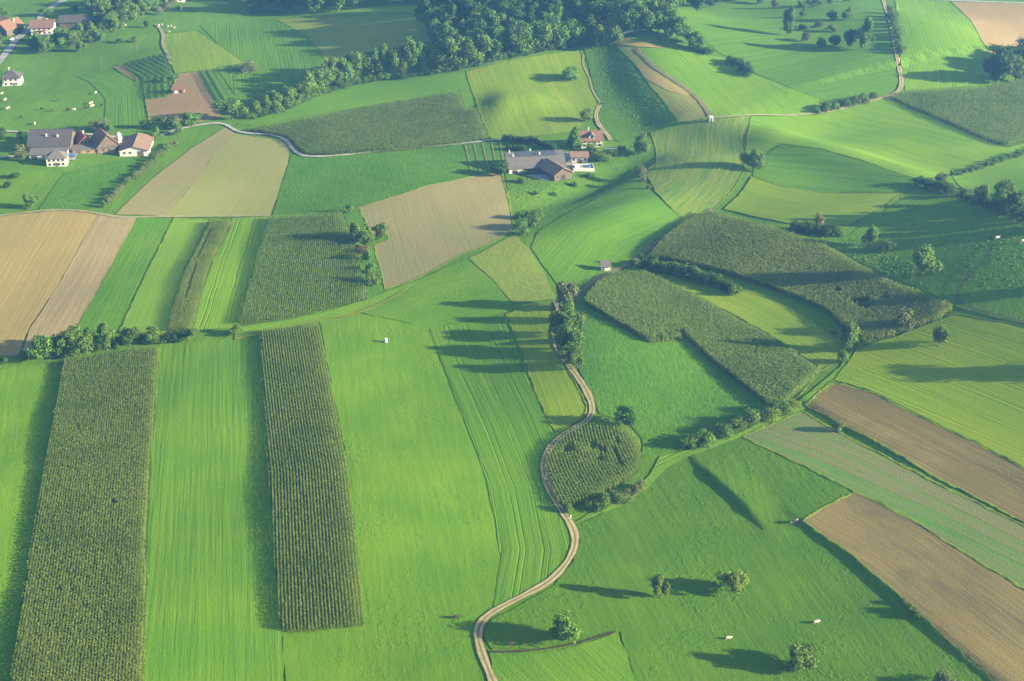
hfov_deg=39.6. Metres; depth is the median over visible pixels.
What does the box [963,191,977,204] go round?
shrub
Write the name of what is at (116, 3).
deciduous tree
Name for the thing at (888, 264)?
grass tussocks
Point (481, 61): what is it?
shrub
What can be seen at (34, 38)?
deciduous tree
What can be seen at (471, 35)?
deciduous tree
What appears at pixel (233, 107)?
deciduous tree
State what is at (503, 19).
deciduous tree
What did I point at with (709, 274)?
shrub
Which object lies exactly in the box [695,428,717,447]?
shrub
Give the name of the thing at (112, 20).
deciduous tree
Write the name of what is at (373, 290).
meadow
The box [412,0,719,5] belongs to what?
deep wood
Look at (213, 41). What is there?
field margin
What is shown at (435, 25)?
deciduous tree
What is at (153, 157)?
shrub
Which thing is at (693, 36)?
deciduous tree
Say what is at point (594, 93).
field path
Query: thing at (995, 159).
shrub
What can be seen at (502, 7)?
deciduous tree
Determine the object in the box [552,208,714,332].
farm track
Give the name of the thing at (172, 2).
deciduous tree
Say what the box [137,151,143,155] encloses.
door
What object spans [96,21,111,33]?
deciduous tree
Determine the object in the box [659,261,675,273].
shrub
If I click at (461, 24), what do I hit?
deciduous tree
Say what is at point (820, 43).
deciduous tree
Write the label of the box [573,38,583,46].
shrub
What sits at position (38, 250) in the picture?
stubble field
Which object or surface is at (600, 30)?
deciduous tree
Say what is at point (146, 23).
deciduous tree
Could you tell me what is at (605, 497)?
shrub
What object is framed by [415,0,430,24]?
deciduous tree
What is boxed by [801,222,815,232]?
shrub
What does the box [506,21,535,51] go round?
deciduous tree
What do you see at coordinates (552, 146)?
shrub
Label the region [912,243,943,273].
deciduous tree
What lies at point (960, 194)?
shrub
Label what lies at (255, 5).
deciduous tree
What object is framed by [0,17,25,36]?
chalet
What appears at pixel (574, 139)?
conifer tree
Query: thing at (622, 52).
field margin
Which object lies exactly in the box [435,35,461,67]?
deciduous tree
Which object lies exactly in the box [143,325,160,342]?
deciduous tree
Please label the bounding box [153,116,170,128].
deciduous tree
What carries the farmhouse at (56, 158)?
on the terrain at (50, 76)
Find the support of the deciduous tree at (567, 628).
on the pasture at (598, 581)
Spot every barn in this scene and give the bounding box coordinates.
[26,128,76,152]
[58,14,92,28]
[90,126,118,153]
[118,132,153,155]
[504,149,566,173]
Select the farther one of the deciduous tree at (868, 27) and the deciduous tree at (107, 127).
the deciduous tree at (868, 27)
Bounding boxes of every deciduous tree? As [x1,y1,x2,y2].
[0,7,8,16]
[0,127,6,139]
[3,181,11,187]
[9,172,19,177]
[13,144,27,159]
[15,131,28,138]
[19,37,36,48]
[22,193,40,207]
[26,334,61,359]
[32,34,39,48]
[37,35,54,43]
[37,40,52,53]
[39,7,53,15]
[51,35,68,50]
[52,27,60,40]
[55,323,91,356]
[56,27,68,37]
[66,31,78,46]
[70,6,77,11]
[70,29,82,41]
[73,40,87,50]
[75,23,85,33]
[80,327,96,353]
[82,21,95,31]
[82,28,95,41]
[84,0,98,12]
[88,118,111,129]
[90,0,113,9]
[91,28,104,41]
[92,11,105,23]
[93,321,115,350]
[94,0,109,11]
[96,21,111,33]
[99,5,109,22]
[102,2,113,12]
[102,12,126,31]
[103,122,113,132]
[108,9,120,19]
[111,0,123,8]
[114,38,125,42]
[115,3,137,23]
[119,326,139,345]
[127,1,144,21]
[130,36,138,41]
[135,0,147,17]
[138,0,153,13]
[139,119,154,126]
[143,21,149,26]
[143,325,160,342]
[149,127,161,138]
[152,6,162,14]
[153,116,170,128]
[161,2,170,9]
[166,0,177,5]
[167,73,179,81]
[169,115,179,127]
[174,122,182,134]
[177,5,182,10]
[179,327,199,340]
[181,112,202,125]
[213,99,248,119]
[227,324,242,334]
[241,0,262,11]
[251,100,264,111]
[261,0,281,11]
[261,90,282,108]
[279,0,294,10]
[279,85,295,105]
[291,81,312,98]
[294,88,302,100]
[302,70,318,93]
[304,0,324,12]
[312,67,333,88]
[320,56,343,85]
[331,0,347,10]
[336,56,353,81]
[345,204,353,212]
[347,0,361,8]
[348,49,366,77]
[349,221,368,242]
[354,50,382,75]
[354,245,369,254]
[356,231,373,245]
[359,248,371,262]
[362,269,381,285]
[365,261,376,272]
[369,47,381,76]
[371,222,389,239]
[379,44,394,71]
[390,44,407,73]
[402,35,419,68]
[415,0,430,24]
[416,42,431,67]
[416,42,456,66]
[418,6,440,28]
[426,19,447,38]
[430,0,445,8]
[430,29,446,44]
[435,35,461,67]
[436,5,462,21]
[438,3,449,24]
[440,4,458,25]
[441,20,456,35]
[442,0,454,8]
[442,26,462,37]
[452,0,464,14]
[454,34,482,64]
[455,19,467,36]
[461,0,480,10]
[462,2,471,19]
[464,10,483,20]
[464,18,490,34]
[464,27,492,61]
[464,31,478,39]
[465,0,483,17]
[477,9,499,21]
[481,0,496,10]
[483,6,497,15]
[484,12,499,30]
[485,26,505,58]
[490,160,508,174]
[492,0,501,12]
[495,0,514,27]
[495,12,508,26]
[498,25,510,50]
[499,24,535,51]
[504,0,519,7]
[505,16,524,28]
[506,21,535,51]
[512,6,527,20]
[515,0,538,12]
[522,13,539,32]
[524,2,539,21]
[531,19,563,46]
[534,0,553,11]
[536,11,550,24]
[541,12,567,24]
[542,3,559,18]
[544,0,567,8]
[546,610,582,642]
[547,311,566,331]
[549,18,581,45]
[552,323,574,347]
[553,312,586,330]
[554,4,572,20]
[556,280,579,300]
[558,297,575,315]
[561,0,573,10]
[561,66,578,79]
[566,0,583,21]
[566,18,595,43]
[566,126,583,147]
[566,329,586,347]
[568,345,585,367]
[579,108,591,120]
[580,1,604,21]
[582,13,603,40]
[583,142,601,157]
[593,0,607,20]
[594,24,608,45]
[600,25,623,44]
[602,0,618,18]
[605,0,638,28]
[614,405,637,427]
[625,0,649,32]
[633,132,651,154]
[639,0,660,32]
[652,573,670,597]
[655,1,678,31]
[657,0,664,6]
[662,0,685,8]
[664,16,689,38]
[676,27,702,42]
[687,0,705,11]
[687,31,703,46]
[691,38,704,49]
[715,569,749,593]
[739,148,764,169]
[771,0,779,6]
[782,641,819,672]
[783,5,794,34]
[797,0,805,6]
[798,23,810,29]
[799,6,807,16]
[801,32,811,40]
[803,0,823,6]
[813,21,824,27]
[814,210,824,225]
[816,37,826,49]
[825,24,838,31]
[826,9,836,20]
[827,34,841,45]
[831,422,845,431]
[839,318,860,349]
[841,5,854,18]
[843,28,856,46]
[857,15,874,49]
[861,225,878,244]
[896,308,916,331]
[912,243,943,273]
[932,324,951,344]
[932,670,955,680]
[935,172,948,181]
[973,183,990,205]
[982,52,1020,82]
[990,44,1015,59]
[993,179,1018,206]
[1010,47,1023,61]
[1011,53,1023,80]
[1013,189,1023,207]
[1014,39,1023,50]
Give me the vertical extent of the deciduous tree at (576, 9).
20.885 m
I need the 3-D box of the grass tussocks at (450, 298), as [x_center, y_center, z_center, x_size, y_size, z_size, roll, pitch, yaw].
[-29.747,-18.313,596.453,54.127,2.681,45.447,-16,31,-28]
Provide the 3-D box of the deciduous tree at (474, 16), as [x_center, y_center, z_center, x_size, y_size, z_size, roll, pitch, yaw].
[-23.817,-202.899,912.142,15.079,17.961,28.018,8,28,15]
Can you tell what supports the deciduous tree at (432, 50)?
on the terrain at (50, 76)
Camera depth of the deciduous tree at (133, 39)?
961.54 m
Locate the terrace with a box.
[572,163,593,171]
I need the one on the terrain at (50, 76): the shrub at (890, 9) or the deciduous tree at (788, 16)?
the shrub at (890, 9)
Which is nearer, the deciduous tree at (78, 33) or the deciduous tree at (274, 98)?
the deciduous tree at (274, 98)
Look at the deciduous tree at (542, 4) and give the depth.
919.54 m
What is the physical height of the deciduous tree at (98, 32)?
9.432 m
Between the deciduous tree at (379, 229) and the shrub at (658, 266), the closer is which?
the shrub at (658, 266)
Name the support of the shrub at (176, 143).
on the terrain at (50, 76)
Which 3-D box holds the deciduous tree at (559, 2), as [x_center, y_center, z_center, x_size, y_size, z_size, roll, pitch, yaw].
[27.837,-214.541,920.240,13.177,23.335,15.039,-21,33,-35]
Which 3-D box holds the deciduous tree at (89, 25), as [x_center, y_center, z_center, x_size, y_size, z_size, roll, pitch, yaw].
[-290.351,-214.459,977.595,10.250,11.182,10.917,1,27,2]
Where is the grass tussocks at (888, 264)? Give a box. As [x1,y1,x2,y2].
[820,237,931,288]
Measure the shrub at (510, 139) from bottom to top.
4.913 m
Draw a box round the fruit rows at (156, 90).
[141,75,170,98]
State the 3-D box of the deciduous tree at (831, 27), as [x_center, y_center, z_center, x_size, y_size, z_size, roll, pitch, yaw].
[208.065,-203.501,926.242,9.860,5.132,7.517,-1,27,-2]
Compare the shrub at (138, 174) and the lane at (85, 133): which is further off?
the lane at (85, 133)
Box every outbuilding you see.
[28,147,68,158]
[71,144,115,153]
[540,158,572,180]
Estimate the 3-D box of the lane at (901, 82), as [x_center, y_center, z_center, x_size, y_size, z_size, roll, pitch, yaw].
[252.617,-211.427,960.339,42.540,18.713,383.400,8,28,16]
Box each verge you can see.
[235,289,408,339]
[784,368,822,398]
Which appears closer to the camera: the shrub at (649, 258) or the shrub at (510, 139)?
the shrub at (649, 258)
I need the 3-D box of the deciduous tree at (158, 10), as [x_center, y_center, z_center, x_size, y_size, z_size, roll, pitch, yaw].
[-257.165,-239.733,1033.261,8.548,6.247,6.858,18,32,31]
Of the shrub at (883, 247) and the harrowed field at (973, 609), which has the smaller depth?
the harrowed field at (973, 609)
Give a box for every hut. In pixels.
[172,85,184,93]
[551,300,563,310]
[600,260,611,270]
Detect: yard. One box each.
[68,151,77,159]
[526,152,575,179]
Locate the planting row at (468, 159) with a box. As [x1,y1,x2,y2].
[465,144,471,172]
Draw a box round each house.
[0,67,23,85]
[29,18,56,34]
[75,130,92,144]
[579,127,603,147]
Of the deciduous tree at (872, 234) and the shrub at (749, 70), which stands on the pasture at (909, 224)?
the deciduous tree at (872, 234)
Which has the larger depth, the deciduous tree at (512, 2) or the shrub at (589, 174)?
the deciduous tree at (512, 2)
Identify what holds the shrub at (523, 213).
on the terrain at (50, 76)
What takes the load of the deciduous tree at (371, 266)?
on the meadow at (373, 290)
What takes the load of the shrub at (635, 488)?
on the pasture at (598, 581)
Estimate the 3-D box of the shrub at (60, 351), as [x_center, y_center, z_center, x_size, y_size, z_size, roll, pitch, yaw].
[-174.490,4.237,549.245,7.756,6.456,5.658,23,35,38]
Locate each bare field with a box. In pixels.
[114,64,134,79]
[146,72,221,122]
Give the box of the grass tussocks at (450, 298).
[393,262,506,323]
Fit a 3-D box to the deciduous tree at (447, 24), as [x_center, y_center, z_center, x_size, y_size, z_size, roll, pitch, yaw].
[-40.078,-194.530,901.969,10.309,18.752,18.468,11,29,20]
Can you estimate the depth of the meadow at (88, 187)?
723.00 m
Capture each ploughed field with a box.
[808,382,1023,520]
[952,1,1023,54]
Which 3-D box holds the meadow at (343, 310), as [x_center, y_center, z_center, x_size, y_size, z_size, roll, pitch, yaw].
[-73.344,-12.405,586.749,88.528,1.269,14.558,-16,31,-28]
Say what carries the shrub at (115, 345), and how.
on the terrain at (50, 76)
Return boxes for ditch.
[491,631,613,651]
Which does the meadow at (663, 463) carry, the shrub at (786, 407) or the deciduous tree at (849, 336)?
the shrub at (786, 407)
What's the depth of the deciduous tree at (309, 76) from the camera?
842.73 m
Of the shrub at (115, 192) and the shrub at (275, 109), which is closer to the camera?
the shrub at (115, 192)
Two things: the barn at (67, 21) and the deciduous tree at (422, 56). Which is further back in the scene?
the barn at (67, 21)
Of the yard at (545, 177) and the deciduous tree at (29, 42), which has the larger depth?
the deciduous tree at (29, 42)
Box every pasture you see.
[0,360,62,680]
[283,314,499,680]
[362,258,511,326]
[483,437,992,680]
[820,187,1023,323]
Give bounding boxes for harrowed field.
[22,214,136,352]
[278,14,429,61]
[804,493,1023,680]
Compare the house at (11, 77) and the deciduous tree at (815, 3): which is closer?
the house at (11, 77)
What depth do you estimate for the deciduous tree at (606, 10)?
909.56 m
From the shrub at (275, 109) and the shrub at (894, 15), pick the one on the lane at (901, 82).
the shrub at (894, 15)
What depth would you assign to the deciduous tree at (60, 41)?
946.12 m
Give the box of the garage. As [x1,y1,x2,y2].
[569,151,588,162]
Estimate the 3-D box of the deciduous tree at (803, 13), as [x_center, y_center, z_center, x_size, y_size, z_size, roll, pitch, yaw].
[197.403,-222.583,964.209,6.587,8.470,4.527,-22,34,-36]
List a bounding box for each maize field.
[10,344,159,680]
[169,218,233,331]
[239,210,368,324]
[249,91,488,154]
[259,322,363,630]
[545,421,641,506]
[584,269,818,403]
[650,209,952,339]
[891,78,1023,145]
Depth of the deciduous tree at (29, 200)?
689.58 m
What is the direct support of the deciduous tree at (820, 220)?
on the terrain at (50, 76)
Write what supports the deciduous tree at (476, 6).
on the terrain at (50, 76)
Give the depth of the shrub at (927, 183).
688.49 m
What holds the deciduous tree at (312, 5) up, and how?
on the terrain at (50, 76)
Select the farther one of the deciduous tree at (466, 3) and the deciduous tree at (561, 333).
the deciduous tree at (466, 3)
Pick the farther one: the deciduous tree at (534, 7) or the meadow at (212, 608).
the deciduous tree at (534, 7)
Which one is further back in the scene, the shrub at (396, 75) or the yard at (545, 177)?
the shrub at (396, 75)
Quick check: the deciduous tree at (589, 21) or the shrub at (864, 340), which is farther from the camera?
the deciduous tree at (589, 21)
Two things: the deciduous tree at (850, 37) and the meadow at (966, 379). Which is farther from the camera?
the deciduous tree at (850, 37)
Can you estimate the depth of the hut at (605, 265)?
616.69 m
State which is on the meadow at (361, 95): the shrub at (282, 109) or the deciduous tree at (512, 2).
the shrub at (282, 109)
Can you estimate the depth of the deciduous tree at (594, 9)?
906.96 m
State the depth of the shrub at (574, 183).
721.54 m
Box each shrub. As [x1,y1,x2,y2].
[0,355,8,364]
[19,350,31,361]
[46,350,55,358]
[52,345,70,357]
[92,341,103,351]
[110,189,119,196]
[111,341,121,348]
[115,337,124,346]
[116,184,123,191]
[124,178,131,182]
[131,170,142,177]
[137,333,145,343]
[141,162,149,168]
[150,154,157,162]
[156,334,169,343]
[162,331,172,341]
[169,139,179,145]
[169,330,179,341]
[174,334,187,342]
[235,60,257,72]
[243,111,258,118]
[259,109,268,116]
[272,105,281,113]
[278,104,285,111]
[280,101,292,109]
[310,91,318,99]
[318,86,328,92]
[328,85,337,91]
[335,81,345,88]
[344,81,350,88]
[348,78,357,86]
[353,77,361,83]
[358,76,367,84]
[369,74,376,80]
[377,71,389,79]
[383,71,394,78]
[392,72,399,78]
[399,72,408,78]
[409,68,415,75]
[415,67,423,74]
[420,68,430,74]
[427,65,435,74]
[432,66,441,73]
[447,64,458,70]
[465,60,474,67]
[474,57,485,64]
[483,57,492,62]
[498,51,507,58]
[500,133,508,140]
[506,49,516,55]
[507,134,512,141]
[510,50,520,57]
[512,135,518,141]
[513,210,528,218]
[515,216,528,230]
[516,176,526,183]
[519,227,529,235]
[520,144,528,150]
[520,170,531,173]
[521,215,540,226]
[522,136,527,142]
[524,48,532,54]
[528,135,533,143]
[529,208,543,217]
[532,136,537,144]
[543,141,551,149]
[544,43,554,50]
[549,143,556,149]
[557,41,566,48]
[557,346,570,356]
[562,501,572,513]
[569,181,578,186]
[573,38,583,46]
[585,499,606,512]
[586,171,593,177]
[595,151,610,161]
[599,490,613,507]
[606,148,618,156]
[609,489,631,503]
[618,145,626,150]
[622,488,634,500]
[630,258,637,263]
[630,483,643,494]
[635,164,646,175]
[635,475,646,487]
[636,252,649,268]
[638,173,646,180]
[643,254,658,266]
[649,259,661,271]
[654,261,664,272]
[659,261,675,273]
[668,261,678,273]
[669,263,680,276]
[677,433,702,449]
[678,262,687,277]
[679,265,695,280]
[688,265,700,279]
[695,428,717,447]
[696,269,706,283]
[697,46,714,54]
[699,272,714,283]
[700,272,720,283]
[709,273,722,286]
[713,422,732,439]
[715,277,727,290]
[721,279,734,289]
[725,55,734,63]
[727,284,742,295]
[730,57,743,66]
[730,415,746,430]
[736,60,750,71]
[742,62,754,76]
[742,407,760,427]
[760,406,782,421]
[769,398,792,415]
[787,398,801,410]
[789,220,802,231]
[797,221,808,232]
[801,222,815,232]
[812,224,825,234]
[813,107,820,113]
[820,101,831,111]
[821,224,835,236]
[831,100,840,109]
[831,224,841,233]
[836,231,845,236]
[838,97,851,106]
[840,349,849,362]
[850,95,861,105]
[857,93,870,103]
[860,337,870,343]
[869,91,878,98]
[879,242,890,251]
[884,239,896,250]
[885,11,899,18]
[886,6,896,12]
[889,19,898,26]
[891,27,900,33]
[892,32,900,38]
[895,41,902,49]
[896,44,906,54]
[906,602,913,613]
[911,607,916,614]
[912,175,924,185]
[912,611,921,617]
[923,178,933,189]
[931,179,942,192]
[940,181,956,193]
[947,186,968,196]
[956,188,973,199]
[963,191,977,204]
[966,167,974,171]
[976,196,991,207]
[983,199,1001,210]
[991,157,998,162]
[993,202,1011,215]
[998,156,1007,161]
[1006,204,1022,218]
[1014,208,1023,221]
[1015,150,1023,155]
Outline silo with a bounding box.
[116,132,121,146]
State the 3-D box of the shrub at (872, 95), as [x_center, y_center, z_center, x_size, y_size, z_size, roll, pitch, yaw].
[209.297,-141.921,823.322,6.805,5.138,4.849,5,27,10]
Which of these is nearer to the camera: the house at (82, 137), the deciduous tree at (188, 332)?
the deciduous tree at (188, 332)
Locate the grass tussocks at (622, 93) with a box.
[589,47,672,134]
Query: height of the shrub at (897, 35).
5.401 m
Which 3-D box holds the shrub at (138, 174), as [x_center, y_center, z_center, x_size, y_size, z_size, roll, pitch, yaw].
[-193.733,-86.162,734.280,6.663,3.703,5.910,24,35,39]
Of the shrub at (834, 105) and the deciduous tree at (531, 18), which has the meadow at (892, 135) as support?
the shrub at (834, 105)
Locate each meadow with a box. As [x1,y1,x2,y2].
[39,152,162,211]
[75,70,146,128]
[78,217,172,331]
[123,218,208,331]
[144,334,283,680]
[164,31,243,72]
[193,216,268,329]
[200,20,325,93]
[235,280,417,336]
[237,72,476,124]
[257,3,431,19]
[273,141,505,213]
[342,207,387,299]
[429,314,572,607]
[467,50,599,138]
[469,234,555,302]
[488,632,635,680]
[505,135,655,228]
[507,304,585,429]
[531,185,682,286]
[576,346,854,521]
[579,305,766,456]
[617,45,707,121]
[638,47,819,116]
[647,116,750,218]
[655,273,839,398]
[690,0,898,100]
[725,177,901,224]
[745,97,1023,177]
[753,144,913,192]
[835,315,1023,465]
[895,0,992,89]
[953,156,1023,203]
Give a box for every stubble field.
[0,210,97,356]
[116,128,233,215]
[168,133,288,215]
[358,173,513,288]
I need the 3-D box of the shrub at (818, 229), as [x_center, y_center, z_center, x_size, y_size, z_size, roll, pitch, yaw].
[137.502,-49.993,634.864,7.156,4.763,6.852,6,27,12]
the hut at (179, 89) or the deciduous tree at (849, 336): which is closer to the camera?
the deciduous tree at (849, 336)
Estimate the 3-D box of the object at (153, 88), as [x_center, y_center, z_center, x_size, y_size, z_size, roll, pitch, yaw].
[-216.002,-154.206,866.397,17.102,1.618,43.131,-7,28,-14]
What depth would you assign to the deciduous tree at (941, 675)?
378.07 m
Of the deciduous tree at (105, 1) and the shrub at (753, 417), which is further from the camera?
the deciduous tree at (105, 1)
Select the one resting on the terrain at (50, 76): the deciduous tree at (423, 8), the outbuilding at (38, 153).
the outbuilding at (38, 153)
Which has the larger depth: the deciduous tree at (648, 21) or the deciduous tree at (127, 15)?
the deciduous tree at (127, 15)
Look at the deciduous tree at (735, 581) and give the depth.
416.63 m
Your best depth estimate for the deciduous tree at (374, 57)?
868.15 m
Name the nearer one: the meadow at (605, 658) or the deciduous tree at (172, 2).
the meadow at (605, 658)
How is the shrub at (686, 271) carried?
on the terrain at (50, 76)
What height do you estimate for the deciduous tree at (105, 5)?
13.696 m
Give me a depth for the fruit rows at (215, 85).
862.82 m
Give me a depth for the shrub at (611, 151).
754.59 m
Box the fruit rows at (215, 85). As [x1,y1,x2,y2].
[200,69,230,109]
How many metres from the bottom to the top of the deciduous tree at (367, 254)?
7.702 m
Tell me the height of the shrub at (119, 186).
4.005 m
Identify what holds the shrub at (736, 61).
on the meadow at (717, 86)
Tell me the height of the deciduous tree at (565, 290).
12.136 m
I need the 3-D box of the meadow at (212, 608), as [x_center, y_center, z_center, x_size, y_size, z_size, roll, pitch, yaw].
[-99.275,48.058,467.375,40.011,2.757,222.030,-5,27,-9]
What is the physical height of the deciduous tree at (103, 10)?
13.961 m
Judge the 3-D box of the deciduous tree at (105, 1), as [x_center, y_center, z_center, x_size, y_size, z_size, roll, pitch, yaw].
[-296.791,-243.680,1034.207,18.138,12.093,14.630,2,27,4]
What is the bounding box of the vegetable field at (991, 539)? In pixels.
[744,412,1023,587]
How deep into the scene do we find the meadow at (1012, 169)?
708.63 m
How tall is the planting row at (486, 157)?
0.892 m
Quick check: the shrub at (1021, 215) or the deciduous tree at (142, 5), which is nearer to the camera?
the shrub at (1021, 215)
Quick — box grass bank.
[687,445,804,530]
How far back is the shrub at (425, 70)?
872.14 m
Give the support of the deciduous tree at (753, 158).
on the terrain at (50, 76)
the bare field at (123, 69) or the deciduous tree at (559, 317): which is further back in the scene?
the bare field at (123, 69)
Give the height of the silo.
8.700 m
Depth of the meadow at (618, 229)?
650.05 m
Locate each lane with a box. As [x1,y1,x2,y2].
[5,130,123,137]
[155,24,171,63]
[161,122,500,156]
[594,105,612,139]
[821,0,903,112]
[943,0,1023,2]
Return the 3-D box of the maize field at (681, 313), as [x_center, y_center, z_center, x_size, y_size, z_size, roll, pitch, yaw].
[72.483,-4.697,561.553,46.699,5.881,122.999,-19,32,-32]
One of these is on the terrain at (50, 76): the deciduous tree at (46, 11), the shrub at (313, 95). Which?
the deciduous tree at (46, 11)
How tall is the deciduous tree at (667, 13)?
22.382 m
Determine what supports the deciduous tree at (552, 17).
on the terrain at (50, 76)
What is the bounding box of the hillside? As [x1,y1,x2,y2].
[584,44,680,141]
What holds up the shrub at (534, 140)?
on the terrain at (50, 76)
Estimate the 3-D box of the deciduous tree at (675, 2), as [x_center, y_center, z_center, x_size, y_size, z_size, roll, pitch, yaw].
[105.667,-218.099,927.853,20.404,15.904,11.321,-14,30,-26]
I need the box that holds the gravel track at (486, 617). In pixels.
[473,331,595,680]
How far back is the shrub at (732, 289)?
592.63 m
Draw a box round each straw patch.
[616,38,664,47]
[635,63,690,94]
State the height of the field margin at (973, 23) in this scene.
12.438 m
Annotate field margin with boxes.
[112,63,139,81]
[118,217,209,332]
[144,71,222,122]
[161,30,244,72]
[275,14,430,63]
[358,172,515,289]
[466,49,601,138]
[505,303,586,431]
[615,45,708,122]
[650,271,841,400]
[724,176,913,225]
[742,411,1023,588]
[802,493,1023,680]
[804,381,1023,521]
[834,314,1023,467]
[951,1,1023,54]
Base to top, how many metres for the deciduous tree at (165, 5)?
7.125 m
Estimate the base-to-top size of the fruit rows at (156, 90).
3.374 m
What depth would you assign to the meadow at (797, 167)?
714.73 m
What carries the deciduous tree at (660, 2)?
on the terrain at (50, 76)
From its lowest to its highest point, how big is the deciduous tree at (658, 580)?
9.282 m
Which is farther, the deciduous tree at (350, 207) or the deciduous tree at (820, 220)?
the deciduous tree at (350, 207)
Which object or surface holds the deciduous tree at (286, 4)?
on the terrain at (50, 76)
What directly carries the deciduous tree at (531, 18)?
on the terrain at (50, 76)
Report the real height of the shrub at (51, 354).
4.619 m
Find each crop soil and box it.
[125,54,170,77]
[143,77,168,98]
[199,71,227,110]
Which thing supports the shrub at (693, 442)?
on the pasture at (598, 581)
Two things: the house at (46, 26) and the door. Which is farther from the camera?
the house at (46, 26)
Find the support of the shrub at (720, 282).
on the meadow at (808, 338)
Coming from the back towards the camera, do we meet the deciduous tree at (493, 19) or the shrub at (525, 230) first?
the deciduous tree at (493, 19)
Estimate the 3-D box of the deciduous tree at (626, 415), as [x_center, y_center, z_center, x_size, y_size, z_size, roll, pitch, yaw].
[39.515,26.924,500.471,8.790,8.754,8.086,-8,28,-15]
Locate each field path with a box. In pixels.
[0,209,269,217]
[582,55,600,101]
[635,48,711,115]
[713,112,817,118]
[956,244,1023,322]
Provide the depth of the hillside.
828.28 m
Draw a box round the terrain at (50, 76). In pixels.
[0,0,1023,680]
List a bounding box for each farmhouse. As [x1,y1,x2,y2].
[0,16,10,20]
[45,150,68,166]
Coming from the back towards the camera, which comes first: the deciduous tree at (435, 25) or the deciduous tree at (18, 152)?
the deciduous tree at (435, 25)
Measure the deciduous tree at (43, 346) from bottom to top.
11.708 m
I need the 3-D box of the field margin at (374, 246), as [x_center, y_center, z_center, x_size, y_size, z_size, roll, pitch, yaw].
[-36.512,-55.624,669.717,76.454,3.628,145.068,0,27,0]
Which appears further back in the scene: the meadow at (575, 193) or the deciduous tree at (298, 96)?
the deciduous tree at (298, 96)
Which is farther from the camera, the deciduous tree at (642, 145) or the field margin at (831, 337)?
the deciduous tree at (642, 145)
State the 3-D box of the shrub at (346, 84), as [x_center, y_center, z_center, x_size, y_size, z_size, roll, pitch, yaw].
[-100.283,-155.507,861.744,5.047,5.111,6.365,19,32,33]
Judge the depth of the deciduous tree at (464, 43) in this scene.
869.78 m
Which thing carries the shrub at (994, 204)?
on the terrain at (50, 76)
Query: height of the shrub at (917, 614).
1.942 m
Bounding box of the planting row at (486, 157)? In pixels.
[482,143,489,170]
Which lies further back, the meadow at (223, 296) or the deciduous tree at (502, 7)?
the deciduous tree at (502, 7)
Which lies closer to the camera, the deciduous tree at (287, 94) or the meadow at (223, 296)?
the meadow at (223, 296)
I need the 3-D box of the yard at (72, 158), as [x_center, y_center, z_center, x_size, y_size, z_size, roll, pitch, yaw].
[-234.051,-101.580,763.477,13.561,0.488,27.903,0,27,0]
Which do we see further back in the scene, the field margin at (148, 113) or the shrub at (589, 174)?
the field margin at (148, 113)
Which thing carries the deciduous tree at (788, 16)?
on the meadow at (761, 40)
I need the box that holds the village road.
[0,0,66,63]
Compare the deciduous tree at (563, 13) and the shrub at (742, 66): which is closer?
the shrub at (742, 66)
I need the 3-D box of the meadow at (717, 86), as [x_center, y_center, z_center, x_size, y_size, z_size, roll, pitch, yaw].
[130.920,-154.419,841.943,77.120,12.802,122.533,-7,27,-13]
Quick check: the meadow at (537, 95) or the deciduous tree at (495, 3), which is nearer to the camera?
the meadow at (537, 95)
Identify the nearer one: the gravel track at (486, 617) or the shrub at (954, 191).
the gravel track at (486, 617)
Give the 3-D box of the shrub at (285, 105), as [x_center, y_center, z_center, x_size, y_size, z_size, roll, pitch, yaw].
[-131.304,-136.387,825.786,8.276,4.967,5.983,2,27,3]
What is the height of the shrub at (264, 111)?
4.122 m
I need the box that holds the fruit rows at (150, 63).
[122,52,172,77]
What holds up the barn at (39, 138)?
on the terrain at (50, 76)
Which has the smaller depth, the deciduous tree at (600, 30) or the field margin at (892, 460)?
the field margin at (892, 460)
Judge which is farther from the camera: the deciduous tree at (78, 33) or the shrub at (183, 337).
the deciduous tree at (78, 33)
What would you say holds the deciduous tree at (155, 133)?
on the terrain at (50, 76)
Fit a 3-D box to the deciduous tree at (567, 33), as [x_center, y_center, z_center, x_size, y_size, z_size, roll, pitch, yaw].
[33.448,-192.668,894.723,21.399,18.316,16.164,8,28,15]
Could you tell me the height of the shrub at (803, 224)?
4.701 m

